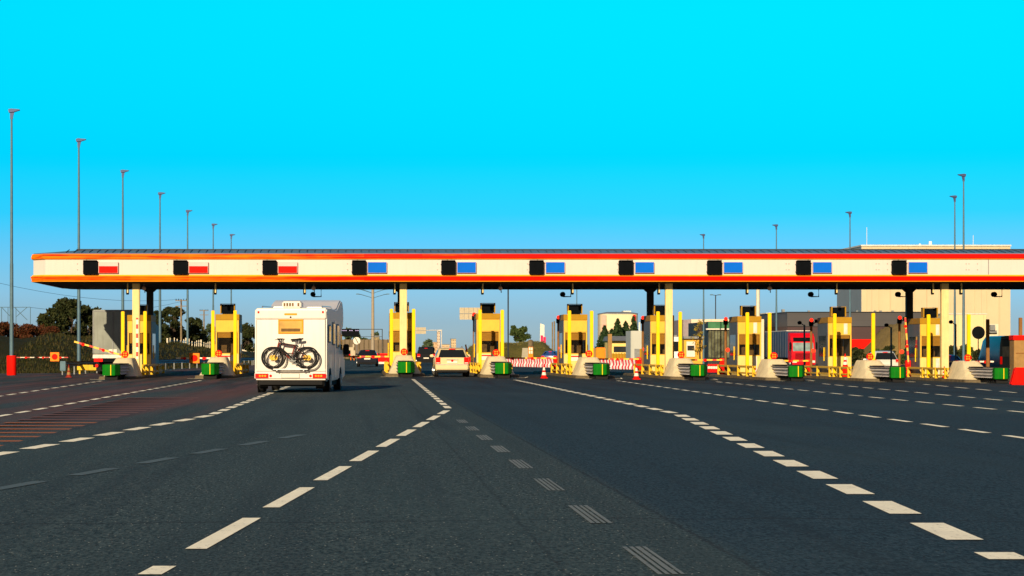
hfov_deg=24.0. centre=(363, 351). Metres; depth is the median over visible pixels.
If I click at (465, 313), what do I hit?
direction sign
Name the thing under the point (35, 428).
road markings
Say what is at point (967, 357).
warning lamp
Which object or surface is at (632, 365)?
plastic barrier
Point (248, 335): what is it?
leafy tree
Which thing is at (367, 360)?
saloon car
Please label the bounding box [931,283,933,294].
antenna
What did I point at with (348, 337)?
leafy tree
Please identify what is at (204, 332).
leafy tree
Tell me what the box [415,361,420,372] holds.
guard rail
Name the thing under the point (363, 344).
noise wall
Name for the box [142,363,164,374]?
guard rail
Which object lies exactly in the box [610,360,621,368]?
plastic barrier
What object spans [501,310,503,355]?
height post
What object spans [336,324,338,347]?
side window
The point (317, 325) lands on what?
motorhome
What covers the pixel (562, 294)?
camera bracket
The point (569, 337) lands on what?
height post
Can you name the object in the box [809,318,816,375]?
signal post
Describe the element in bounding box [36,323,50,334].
hedge bush
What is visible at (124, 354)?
warning lamp
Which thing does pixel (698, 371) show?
crash cushion
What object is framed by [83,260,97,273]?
signal display
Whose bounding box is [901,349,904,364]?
bush
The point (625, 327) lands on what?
conifer
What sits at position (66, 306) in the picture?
leafy tree
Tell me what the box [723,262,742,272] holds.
lane sign
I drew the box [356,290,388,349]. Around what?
mast lamp
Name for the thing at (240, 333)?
side window
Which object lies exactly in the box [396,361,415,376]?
crash cushion
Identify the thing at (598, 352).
orange crate
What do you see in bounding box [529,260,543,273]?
signal display
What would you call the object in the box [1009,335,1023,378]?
payment kiosk
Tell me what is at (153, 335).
side window
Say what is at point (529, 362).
plastic barrier
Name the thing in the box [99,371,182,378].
kerb island
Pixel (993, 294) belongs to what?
camera bracket
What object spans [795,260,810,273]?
signal display
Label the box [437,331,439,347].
building
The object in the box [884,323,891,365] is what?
camera post
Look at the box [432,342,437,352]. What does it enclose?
building
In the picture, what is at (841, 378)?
kerb island
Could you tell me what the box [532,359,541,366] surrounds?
plastic barrier
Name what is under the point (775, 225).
street lamp
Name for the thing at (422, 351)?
rear window
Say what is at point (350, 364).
road
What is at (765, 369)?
island nose
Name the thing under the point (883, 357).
hatchback
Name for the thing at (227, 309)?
booth display
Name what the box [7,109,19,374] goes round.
street lamp
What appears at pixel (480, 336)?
height post
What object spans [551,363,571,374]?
guard rail
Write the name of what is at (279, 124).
sky
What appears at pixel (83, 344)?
barrier gate
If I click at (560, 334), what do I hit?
side window
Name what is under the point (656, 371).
guard rail
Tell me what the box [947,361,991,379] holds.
island nose
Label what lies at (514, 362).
plastic barrier
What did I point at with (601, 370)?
crash cushion
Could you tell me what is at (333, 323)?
side window
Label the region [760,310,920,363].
dark hall
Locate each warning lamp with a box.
[121,351,128,357]
[215,350,221,356]
[401,348,406,354]
[493,349,499,355]
[585,350,591,356]
[677,351,684,357]
[770,352,776,358]
[866,353,873,359]
[964,354,970,360]
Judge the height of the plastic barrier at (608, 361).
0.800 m
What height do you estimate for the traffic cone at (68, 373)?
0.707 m
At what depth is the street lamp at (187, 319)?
260.27 m
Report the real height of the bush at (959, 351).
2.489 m
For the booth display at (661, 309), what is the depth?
132.88 m
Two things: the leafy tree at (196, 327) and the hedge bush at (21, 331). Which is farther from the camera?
the leafy tree at (196, 327)
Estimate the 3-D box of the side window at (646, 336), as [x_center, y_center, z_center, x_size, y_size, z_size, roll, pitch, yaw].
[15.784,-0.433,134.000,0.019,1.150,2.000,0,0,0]
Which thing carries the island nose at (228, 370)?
on the kerb island at (228, 376)
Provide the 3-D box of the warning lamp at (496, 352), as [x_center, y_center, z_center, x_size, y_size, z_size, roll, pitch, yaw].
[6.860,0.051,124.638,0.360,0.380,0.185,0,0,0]
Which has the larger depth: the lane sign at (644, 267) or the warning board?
the warning board
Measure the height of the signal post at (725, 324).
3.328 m
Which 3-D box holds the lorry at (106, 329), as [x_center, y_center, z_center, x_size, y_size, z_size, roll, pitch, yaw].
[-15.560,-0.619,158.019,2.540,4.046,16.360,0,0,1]
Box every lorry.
[93,310,158,373]
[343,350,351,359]
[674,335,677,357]
[765,330,816,365]
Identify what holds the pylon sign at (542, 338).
on the verge
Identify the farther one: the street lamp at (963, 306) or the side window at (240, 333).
the street lamp at (963, 306)
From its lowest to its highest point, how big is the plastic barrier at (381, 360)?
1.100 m
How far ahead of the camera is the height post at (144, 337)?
129.43 m
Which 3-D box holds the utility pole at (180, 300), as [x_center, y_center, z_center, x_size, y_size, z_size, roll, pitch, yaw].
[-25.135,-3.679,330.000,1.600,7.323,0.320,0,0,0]
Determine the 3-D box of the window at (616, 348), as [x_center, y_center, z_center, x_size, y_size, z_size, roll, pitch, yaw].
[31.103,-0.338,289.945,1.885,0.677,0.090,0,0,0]
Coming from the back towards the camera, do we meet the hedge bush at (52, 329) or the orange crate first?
the orange crate
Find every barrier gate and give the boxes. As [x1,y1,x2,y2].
[16,352,67,360]
[74,341,120,355]
[176,353,209,362]
[345,356,389,369]
[505,356,556,371]
[598,357,640,372]
[691,358,723,373]
[784,359,809,374]
[904,317,910,375]
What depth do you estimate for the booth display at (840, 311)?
132.88 m
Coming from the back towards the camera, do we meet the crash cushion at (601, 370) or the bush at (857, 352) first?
the bush at (857, 352)
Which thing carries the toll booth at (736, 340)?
on the kerb island at (713, 374)
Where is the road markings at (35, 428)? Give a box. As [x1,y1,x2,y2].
[0,422,96,445]
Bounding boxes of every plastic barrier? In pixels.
[377,353,387,363]
[510,359,517,366]
[516,359,525,366]
[524,359,533,366]
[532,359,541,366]
[540,359,549,367]
[603,360,611,366]
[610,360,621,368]
[620,360,631,369]
[630,360,641,369]
[1009,367,1023,384]
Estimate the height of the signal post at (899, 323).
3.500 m
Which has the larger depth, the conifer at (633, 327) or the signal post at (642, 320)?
the conifer at (633, 327)
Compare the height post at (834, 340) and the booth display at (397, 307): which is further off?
the booth display at (397, 307)
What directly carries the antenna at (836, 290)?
attached to the toll canopy
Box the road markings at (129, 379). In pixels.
[90,376,910,381]
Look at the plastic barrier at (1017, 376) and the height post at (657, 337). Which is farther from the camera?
the height post at (657, 337)
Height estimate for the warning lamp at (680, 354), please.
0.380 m
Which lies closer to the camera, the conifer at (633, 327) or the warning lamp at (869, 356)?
the warning lamp at (869, 356)
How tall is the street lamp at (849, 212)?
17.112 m
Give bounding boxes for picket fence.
[167,338,245,350]
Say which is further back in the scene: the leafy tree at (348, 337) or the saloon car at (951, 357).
the leafy tree at (348, 337)
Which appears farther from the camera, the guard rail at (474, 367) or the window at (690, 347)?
the window at (690, 347)
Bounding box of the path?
[522,348,527,356]
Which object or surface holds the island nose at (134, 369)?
on the kerb island at (166, 373)
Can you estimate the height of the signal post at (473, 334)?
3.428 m
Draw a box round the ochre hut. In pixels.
[682,336,703,363]
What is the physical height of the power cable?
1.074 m
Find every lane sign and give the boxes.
[98,262,117,272]
[189,262,207,272]
[278,262,297,272]
[367,262,386,272]
[457,262,475,272]
[545,262,564,272]
[635,262,653,272]
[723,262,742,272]
[812,262,831,272]
[908,262,927,272]
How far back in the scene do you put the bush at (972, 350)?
282.58 m
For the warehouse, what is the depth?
420.00 m
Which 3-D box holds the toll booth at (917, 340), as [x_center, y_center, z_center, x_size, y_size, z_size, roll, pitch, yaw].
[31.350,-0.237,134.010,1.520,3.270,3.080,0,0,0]
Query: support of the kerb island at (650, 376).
on the road at (447, 494)
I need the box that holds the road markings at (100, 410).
[19,400,186,419]
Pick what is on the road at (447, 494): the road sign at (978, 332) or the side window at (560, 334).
the road sign at (978, 332)
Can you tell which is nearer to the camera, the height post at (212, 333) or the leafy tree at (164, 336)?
the height post at (212, 333)
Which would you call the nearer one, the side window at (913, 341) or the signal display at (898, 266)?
the signal display at (898, 266)
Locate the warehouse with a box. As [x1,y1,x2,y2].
[837,241,1010,335]
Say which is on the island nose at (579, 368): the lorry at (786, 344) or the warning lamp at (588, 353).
the warning lamp at (588, 353)
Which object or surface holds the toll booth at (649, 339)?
on the kerb island at (650, 376)
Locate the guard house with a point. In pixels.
(618, 346)
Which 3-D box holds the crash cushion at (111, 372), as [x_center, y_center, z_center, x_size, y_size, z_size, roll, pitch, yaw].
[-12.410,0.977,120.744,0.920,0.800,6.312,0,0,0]
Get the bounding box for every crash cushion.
[102,363,130,379]
[201,362,224,378]
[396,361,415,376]
[490,362,512,377]
[584,363,610,378]
[677,364,707,379]
[772,365,805,380]
[869,366,906,381]
[968,367,1009,382]
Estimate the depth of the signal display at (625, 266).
129.29 m
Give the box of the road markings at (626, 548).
[457,420,684,573]
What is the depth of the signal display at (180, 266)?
129.29 m
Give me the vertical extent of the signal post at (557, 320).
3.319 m
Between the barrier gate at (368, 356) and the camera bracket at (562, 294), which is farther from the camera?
the barrier gate at (368, 356)
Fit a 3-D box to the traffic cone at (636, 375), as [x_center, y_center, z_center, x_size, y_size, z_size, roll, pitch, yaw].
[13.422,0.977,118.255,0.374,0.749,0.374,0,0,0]
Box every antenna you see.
[657,283,659,294]
[834,283,837,294]
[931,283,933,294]
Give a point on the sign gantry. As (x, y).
(441, 335)
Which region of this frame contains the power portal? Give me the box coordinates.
[1,307,30,324]
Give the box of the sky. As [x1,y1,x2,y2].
[0,0,1023,352]
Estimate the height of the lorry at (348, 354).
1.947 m
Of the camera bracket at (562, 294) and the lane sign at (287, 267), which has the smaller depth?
the lane sign at (287, 267)
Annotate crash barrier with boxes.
[60,357,254,374]
[77,365,95,373]
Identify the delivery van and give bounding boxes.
[977,336,1009,376]
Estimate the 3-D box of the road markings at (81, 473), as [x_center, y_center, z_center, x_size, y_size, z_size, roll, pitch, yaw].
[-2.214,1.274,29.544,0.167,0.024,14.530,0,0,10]
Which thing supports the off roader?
on the road at (350, 364)
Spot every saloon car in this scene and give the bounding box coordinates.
[356,350,379,366]
[541,351,556,356]
[949,355,961,369]
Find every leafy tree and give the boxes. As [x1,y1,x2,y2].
[36,307,66,333]
[52,297,93,336]
[74,306,101,336]
[154,310,171,343]
[161,306,185,342]
[184,317,205,345]
[200,330,210,347]
[205,323,210,347]
[242,322,254,351]
[344,327,360,339]
[422,339,435,350]
[509,325,530,341]
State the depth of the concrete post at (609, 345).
245.00 m
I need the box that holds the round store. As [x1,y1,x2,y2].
[597,311,637,342]
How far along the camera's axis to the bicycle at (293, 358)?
75.30 m
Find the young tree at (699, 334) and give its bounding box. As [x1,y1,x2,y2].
[691,319,705,358]
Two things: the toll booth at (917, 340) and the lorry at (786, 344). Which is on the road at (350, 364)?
the lorry at (786, 344)
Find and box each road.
[0,370,1023,575]
[160,360,904,371]
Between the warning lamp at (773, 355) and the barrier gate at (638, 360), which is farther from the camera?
the barrier gate at (638, 360)
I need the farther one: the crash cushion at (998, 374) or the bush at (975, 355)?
the bush at (975, 355)
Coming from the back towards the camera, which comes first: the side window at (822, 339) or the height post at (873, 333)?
the side window at (822, 339)
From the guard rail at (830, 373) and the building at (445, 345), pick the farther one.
the building at (445, 345)
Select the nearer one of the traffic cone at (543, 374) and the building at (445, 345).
the traffic cone at (543, 374)
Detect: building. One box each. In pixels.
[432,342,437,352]
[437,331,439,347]
[440,344,449,347]
[451,339,455,347]
[674,319,763,363]
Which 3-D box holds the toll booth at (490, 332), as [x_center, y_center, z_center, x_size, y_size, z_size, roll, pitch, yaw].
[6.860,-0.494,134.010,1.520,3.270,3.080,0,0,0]
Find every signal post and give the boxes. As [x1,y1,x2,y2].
[472,313,475,361]
[556,315,559,372]
[641,316,643,363]
[723,317,728,374]
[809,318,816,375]
[897,316,906,365]
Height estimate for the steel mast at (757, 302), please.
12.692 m
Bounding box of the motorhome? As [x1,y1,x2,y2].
[255,300,348,391]
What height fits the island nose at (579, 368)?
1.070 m
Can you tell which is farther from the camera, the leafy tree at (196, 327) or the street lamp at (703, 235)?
the leafy tree at (196, 327)
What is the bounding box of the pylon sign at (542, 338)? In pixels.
[540,323,545,342]
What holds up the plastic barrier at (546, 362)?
on the road at (350, 364)
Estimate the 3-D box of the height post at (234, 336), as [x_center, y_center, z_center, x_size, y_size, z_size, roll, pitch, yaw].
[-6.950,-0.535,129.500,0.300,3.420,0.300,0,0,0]
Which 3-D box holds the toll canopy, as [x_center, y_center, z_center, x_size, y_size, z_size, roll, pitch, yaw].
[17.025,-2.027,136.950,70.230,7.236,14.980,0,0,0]
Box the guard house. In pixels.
[603,336,625,357]
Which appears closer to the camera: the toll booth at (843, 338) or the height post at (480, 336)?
the height post at (480, 336)
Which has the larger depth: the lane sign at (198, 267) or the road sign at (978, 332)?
the road sign at (978, 332)
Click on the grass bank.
(539, 351)
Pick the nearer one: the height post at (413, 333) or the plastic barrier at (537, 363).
the height post at (413, 333)
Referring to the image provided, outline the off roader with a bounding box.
[415,346,435,364]
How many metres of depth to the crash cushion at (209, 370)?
117.85 m
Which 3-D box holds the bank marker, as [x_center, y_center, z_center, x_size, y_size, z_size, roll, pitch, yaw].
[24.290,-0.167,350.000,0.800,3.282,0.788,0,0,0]
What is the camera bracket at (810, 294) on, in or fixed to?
attached to the toll canopy
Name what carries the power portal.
on the grass embankment
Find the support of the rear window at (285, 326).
in the motorhome
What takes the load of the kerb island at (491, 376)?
on the road at (447, 494)
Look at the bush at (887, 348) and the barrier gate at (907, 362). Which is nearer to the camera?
the barrier gate at (907, 362)
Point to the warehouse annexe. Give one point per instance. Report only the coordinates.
(978, 319)
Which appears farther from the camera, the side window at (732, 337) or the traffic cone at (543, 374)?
the side window at (732, 337)
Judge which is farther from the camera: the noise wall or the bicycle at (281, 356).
the noise wall
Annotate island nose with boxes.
[113,358,141,375]
[200,357,234,374]
[388,355,420,373]
[480,356,514,374]
[571,357,609,375]
[663,358,693,376]
[755,359,787,377]
[850,360,887,378]
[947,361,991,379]
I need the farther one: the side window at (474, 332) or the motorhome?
the side window at (474, 332)
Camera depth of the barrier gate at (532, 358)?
138.77 m
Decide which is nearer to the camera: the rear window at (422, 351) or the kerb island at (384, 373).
the kerb island at (384, 373)
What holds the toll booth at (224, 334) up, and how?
on the kerb island at (228, 376)
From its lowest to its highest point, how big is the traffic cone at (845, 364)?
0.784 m
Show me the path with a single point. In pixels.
(524, 352)
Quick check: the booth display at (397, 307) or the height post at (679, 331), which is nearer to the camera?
the height post at (679, 331)
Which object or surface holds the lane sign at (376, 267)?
attached to the toll canopy
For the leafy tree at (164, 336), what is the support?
on the grass embankment
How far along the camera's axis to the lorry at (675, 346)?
245.15 m
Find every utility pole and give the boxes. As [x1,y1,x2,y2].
[175,299,186,341]
[200,310,207,329]
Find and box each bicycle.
[261,338,316,368]
[264,338,318,368]
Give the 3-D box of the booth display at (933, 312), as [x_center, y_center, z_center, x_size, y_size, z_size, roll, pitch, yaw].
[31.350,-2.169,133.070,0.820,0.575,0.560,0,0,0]
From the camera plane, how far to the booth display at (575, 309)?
132.88 m
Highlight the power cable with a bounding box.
[0,283,177,300]
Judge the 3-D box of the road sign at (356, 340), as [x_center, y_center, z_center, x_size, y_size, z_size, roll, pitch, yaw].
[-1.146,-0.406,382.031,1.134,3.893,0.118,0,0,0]
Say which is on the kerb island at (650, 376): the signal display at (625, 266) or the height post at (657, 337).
the height post at (657, 337)
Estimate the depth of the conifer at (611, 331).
333.80 m
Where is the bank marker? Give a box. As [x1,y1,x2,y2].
[528,340,532,356]
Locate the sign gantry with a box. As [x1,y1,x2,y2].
[426,330,441,347]
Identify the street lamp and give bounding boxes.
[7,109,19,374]
[76,138,85,360]
[120,170,128,309]
[158,192,164,342]
[186,210,191,342]
[212,223,216,310]
[230,234,234,304]
[700,234,704,363]
[710,294,720,318]
[773,224,777,330]
[845,211,851,316]
[949,195,956,354]
[958,174,965,360]
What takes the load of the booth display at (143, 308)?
on the toll booth at (151, 339)
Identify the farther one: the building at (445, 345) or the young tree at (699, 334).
the building at (445, 345)
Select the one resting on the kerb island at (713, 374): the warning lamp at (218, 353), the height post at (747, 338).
the height post at (747, 338)
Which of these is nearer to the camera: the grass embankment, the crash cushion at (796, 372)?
the crash cushion at (796, 372)
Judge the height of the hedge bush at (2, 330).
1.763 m
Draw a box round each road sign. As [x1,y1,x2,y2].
[353,337,359,343]
[972,326,984,361]
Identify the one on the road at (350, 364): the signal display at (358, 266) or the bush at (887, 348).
the bush at (887, 348)
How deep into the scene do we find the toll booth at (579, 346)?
132.60 m
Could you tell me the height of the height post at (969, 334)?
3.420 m
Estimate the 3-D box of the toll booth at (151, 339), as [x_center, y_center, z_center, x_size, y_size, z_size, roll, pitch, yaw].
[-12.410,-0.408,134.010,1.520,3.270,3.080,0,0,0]
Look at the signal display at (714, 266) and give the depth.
129.29 m
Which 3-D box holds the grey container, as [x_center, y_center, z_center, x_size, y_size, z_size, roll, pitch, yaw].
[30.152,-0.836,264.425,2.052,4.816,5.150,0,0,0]
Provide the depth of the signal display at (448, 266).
129.29 m
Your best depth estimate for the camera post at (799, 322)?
141.95 m
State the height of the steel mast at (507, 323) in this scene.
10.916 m
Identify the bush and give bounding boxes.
[0,321,9,336]
[0,322,4,335]
[14,323,33,337]
[25,323,39,336]
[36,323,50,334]
[40,325,59,334]
[852,347,864,364]
[862,348,882,357]
[882,344,897,358]
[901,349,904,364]
[949,345,961,359]
[959,344,973,358]
[971,349,980,360]
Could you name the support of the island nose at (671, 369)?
on the kerb island at (650, 376)
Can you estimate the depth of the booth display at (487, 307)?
132.88 m
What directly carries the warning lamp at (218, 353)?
on the island nose at (228, 370)
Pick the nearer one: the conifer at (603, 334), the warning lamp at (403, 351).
the warning lamp at (403, 351)
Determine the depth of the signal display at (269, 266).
129.29 m
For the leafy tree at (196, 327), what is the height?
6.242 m
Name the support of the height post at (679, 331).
on the kerb island at (650, 376)
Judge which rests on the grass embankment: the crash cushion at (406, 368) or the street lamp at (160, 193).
the street lamp at (160, 193)
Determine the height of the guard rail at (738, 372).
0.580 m
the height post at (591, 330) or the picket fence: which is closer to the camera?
the height post at (591, 330)
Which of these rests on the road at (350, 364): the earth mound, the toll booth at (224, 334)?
the earth mound
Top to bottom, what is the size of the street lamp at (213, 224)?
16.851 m
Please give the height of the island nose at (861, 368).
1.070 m
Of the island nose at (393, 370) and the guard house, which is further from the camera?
the guard house
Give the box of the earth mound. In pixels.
[861,323,904,364]
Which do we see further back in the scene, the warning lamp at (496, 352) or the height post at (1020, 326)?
the height post at (1020, 326)
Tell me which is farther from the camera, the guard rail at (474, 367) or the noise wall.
the noise wall
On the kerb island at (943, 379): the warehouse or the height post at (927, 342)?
the height post at (927, 342)
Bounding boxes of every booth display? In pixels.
[140,305,147,314]
[220,304,234,313]
[394,302,408,312]
[480,303,494,312]
[567,304,582,313]
[653,305,664,314]
[740,306,755,315]
[829,307,845,316]
[921,308,937,317]
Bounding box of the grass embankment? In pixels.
[0,335,254,372]
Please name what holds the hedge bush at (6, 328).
on the grass embankment
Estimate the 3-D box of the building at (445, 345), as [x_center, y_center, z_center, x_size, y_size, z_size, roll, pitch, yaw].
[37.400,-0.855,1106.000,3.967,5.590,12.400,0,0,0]
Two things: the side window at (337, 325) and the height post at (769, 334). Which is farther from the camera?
the height post at (769, 334)
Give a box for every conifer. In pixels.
[595,325,608,347]
[609,328,615,335]
[613,318,623,335]
[622,320,630,335]
[630,315,638,330]
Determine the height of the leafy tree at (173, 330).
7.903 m
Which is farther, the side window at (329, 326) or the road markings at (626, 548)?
the side window at (329, 326)
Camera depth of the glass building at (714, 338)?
330.00 m
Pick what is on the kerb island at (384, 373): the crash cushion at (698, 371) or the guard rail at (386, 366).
the guard rail at (386, 366)
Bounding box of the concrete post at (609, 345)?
[608,334,611,357]
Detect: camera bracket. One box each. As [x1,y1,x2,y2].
[310,287,321,296]
[560,287,570,296]
[808,287,818,296]
[895,287,906,296]
[991,287,1002,296]
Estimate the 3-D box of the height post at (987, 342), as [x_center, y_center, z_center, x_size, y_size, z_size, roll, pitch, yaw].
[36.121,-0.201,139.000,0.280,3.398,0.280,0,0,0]
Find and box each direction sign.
[415,327,425,333]
[460,308,479,319]
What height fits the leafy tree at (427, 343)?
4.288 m
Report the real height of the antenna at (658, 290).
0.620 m
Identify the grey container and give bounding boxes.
[626,322,641,359]
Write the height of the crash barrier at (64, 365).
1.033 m
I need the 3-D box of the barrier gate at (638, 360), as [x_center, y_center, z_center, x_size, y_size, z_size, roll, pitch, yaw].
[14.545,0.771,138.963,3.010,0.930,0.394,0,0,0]
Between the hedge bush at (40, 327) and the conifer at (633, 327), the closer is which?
the hedge bush at (40, 327)
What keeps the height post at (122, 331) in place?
on the kerb island at (166, 373)
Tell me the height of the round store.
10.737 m
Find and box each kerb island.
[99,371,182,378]
[195,371,254,378]
[381,369,424,376]
[469,372,519,377]
[533,371,614,378]
[610,372,709,379]
[706,372,804,380]
[803,374,880,381]
[905,377,980,382]
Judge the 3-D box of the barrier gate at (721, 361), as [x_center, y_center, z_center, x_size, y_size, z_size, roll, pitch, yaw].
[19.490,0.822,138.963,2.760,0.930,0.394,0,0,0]
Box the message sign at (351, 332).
[342,329,382,352]
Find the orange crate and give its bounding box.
[593,348,604,357]
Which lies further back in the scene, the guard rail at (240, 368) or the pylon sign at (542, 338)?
the pylon sign at (542, 338)
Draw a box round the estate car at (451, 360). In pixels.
[430,346,469,376]
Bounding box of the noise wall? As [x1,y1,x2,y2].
[342,339,388,358]
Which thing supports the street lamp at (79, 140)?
on the grass embankment
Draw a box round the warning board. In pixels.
[349,344,354,355]
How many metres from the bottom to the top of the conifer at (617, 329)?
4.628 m
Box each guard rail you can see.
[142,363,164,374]
[234,363,248,374]
[384,361,388,372]
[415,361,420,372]
[469,362,479,373]
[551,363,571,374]
[634,364,663,375]
[717,365,755,376]
[804,365,851,377]
[907,367,948,378]
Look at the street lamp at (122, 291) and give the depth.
202.93 m
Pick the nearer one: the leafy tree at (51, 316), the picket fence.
the leafy tree at (51, 316)
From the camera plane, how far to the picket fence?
367.58 m
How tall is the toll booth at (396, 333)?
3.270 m
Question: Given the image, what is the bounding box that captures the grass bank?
[467,341,552,360]
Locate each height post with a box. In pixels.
[121,311,124,357]
[143,311,146,363]
[211,311,214,356]
[233,310,236,369]
[390,309,392,367]
[412,309,414,360]
[478,310,481,370]
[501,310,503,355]
[568,311,570,363]
[590,311,592,356]
[656,311,659,374]
[678,312,681,357]
[744,312,749,375]
[768,313,770,358]
[831,313,837,376]
[871,313,874,359]
[925,314,931,377]
[967,314,970,360]
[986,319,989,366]
[1019,318,1021,334]
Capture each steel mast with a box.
[507,290,508,356]
[756,290,759,315]
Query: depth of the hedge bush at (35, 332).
197.75 m
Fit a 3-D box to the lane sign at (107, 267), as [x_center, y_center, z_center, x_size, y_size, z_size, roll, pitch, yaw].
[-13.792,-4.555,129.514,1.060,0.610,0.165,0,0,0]
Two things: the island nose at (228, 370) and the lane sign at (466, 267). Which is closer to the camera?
the island nose at (228, 370)
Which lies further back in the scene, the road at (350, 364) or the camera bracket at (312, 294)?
the road at (350, 364)
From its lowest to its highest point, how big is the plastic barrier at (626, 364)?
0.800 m
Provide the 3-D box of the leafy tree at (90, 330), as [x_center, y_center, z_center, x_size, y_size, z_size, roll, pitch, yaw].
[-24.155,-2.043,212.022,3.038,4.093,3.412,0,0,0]
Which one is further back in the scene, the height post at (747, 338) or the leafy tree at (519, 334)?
the leafy tree at (519, 334)
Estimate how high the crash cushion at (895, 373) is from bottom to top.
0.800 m
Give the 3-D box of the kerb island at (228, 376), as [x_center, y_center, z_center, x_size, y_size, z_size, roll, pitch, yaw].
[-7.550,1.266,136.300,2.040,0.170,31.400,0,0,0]
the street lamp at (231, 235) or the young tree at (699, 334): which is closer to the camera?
the young tree at (699, 334)
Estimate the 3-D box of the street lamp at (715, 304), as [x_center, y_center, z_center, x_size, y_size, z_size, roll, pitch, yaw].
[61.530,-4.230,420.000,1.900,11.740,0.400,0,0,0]
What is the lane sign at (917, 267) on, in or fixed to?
attached to the toll canopy
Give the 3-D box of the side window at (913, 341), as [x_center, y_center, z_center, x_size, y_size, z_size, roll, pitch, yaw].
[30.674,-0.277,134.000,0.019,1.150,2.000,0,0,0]
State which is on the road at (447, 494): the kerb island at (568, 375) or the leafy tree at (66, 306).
the kerb island at (568, 375)
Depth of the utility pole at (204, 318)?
429.93 m
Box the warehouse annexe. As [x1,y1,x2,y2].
[937,313,997,359]
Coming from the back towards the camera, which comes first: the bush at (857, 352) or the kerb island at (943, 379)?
the bush at (857, 352)
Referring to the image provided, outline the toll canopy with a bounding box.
[31,249,1023,377]
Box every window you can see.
[152,334,155,353]
[240,333,241,352]
[278,319,302,333]
[328,325,330,342]
[332,322,334,344]
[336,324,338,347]
[419,349,433,353]
[474,332,475,352]
[559,333,562,353]
[614,346,625,351]
[644,334,648,354]
[686,342,694,356]
[730,335,735,354]
[819,336,825,355]
[909,337,917,356]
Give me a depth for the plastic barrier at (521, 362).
222.10 m
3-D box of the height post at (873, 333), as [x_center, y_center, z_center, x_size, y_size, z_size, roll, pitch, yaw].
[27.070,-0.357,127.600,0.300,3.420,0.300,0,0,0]
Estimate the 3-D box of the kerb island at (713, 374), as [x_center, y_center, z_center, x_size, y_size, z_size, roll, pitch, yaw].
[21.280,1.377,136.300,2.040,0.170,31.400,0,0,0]
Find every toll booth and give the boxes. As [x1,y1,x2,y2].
[127,315,155,373]
[215,314,241,367]
[388,313,411,368]
[474,313,500,366]
[559,314,587,373]
[644,315,673,373]
[729,316,760,374]
[817,317,851,375]
[907,318,939,376]
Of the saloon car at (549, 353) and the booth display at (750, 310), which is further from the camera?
the saloon car at (549, 353)
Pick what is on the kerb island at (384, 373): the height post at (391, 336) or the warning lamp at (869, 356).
the height post at (391, 336)
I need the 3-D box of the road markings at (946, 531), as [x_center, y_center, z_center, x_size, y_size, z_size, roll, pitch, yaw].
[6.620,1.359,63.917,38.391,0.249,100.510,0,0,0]
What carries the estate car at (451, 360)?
on the road at (447, 494)
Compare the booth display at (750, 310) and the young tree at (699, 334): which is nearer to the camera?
the booth display at (750, 310)
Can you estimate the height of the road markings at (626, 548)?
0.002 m
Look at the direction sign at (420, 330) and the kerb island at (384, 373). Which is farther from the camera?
the direction sign at (420, 330)
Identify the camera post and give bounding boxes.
[797,321,804,364]
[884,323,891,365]
[949,320,956,360]
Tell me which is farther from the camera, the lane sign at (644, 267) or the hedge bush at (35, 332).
the hedge bush at (35, 332)
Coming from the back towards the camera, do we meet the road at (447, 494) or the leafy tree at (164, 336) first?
the leafy tree at (164, 336)
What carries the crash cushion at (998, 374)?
on the road at (447, 494)
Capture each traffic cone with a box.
[66,365,70,376]
[540,365,547,377]
[632,364,639,378]
[843,353,847,366]
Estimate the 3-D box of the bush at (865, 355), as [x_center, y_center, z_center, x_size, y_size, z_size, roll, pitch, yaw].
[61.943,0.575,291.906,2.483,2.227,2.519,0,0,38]
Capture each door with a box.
[335,321,335,376]
[634,349,638,357]
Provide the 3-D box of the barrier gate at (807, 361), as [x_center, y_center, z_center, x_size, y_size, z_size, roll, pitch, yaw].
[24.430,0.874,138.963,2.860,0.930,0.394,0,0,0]
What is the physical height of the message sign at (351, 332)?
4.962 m
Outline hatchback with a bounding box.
[863,351,897,365]
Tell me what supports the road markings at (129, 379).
on the road at (447, 494)
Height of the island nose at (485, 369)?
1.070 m
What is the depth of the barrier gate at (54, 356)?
155.74 m
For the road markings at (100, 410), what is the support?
on the road at (447, 494)
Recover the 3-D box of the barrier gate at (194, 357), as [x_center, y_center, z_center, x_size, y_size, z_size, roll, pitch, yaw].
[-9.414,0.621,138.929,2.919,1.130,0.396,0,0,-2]
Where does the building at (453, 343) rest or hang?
on the ground
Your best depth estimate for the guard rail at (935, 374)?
129.34 m
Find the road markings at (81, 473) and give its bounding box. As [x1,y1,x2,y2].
[0,435,301,489]
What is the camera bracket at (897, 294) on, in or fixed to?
attached to the toll canopy
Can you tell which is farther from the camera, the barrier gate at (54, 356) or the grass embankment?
the grass embankment
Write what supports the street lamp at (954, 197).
on the road at (350, 364)
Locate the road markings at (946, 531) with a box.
[0,380,1023,573]
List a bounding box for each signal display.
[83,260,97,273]
[173,260,187,273]
[262,260,276,273]
[351,260,365,273]
[441,260,455,273]
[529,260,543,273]
[618,260,632,273]
[706,260,721,273]
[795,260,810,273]
[891,260,906,273]
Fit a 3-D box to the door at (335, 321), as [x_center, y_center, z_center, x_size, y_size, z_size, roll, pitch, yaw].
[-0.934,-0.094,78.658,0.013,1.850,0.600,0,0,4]

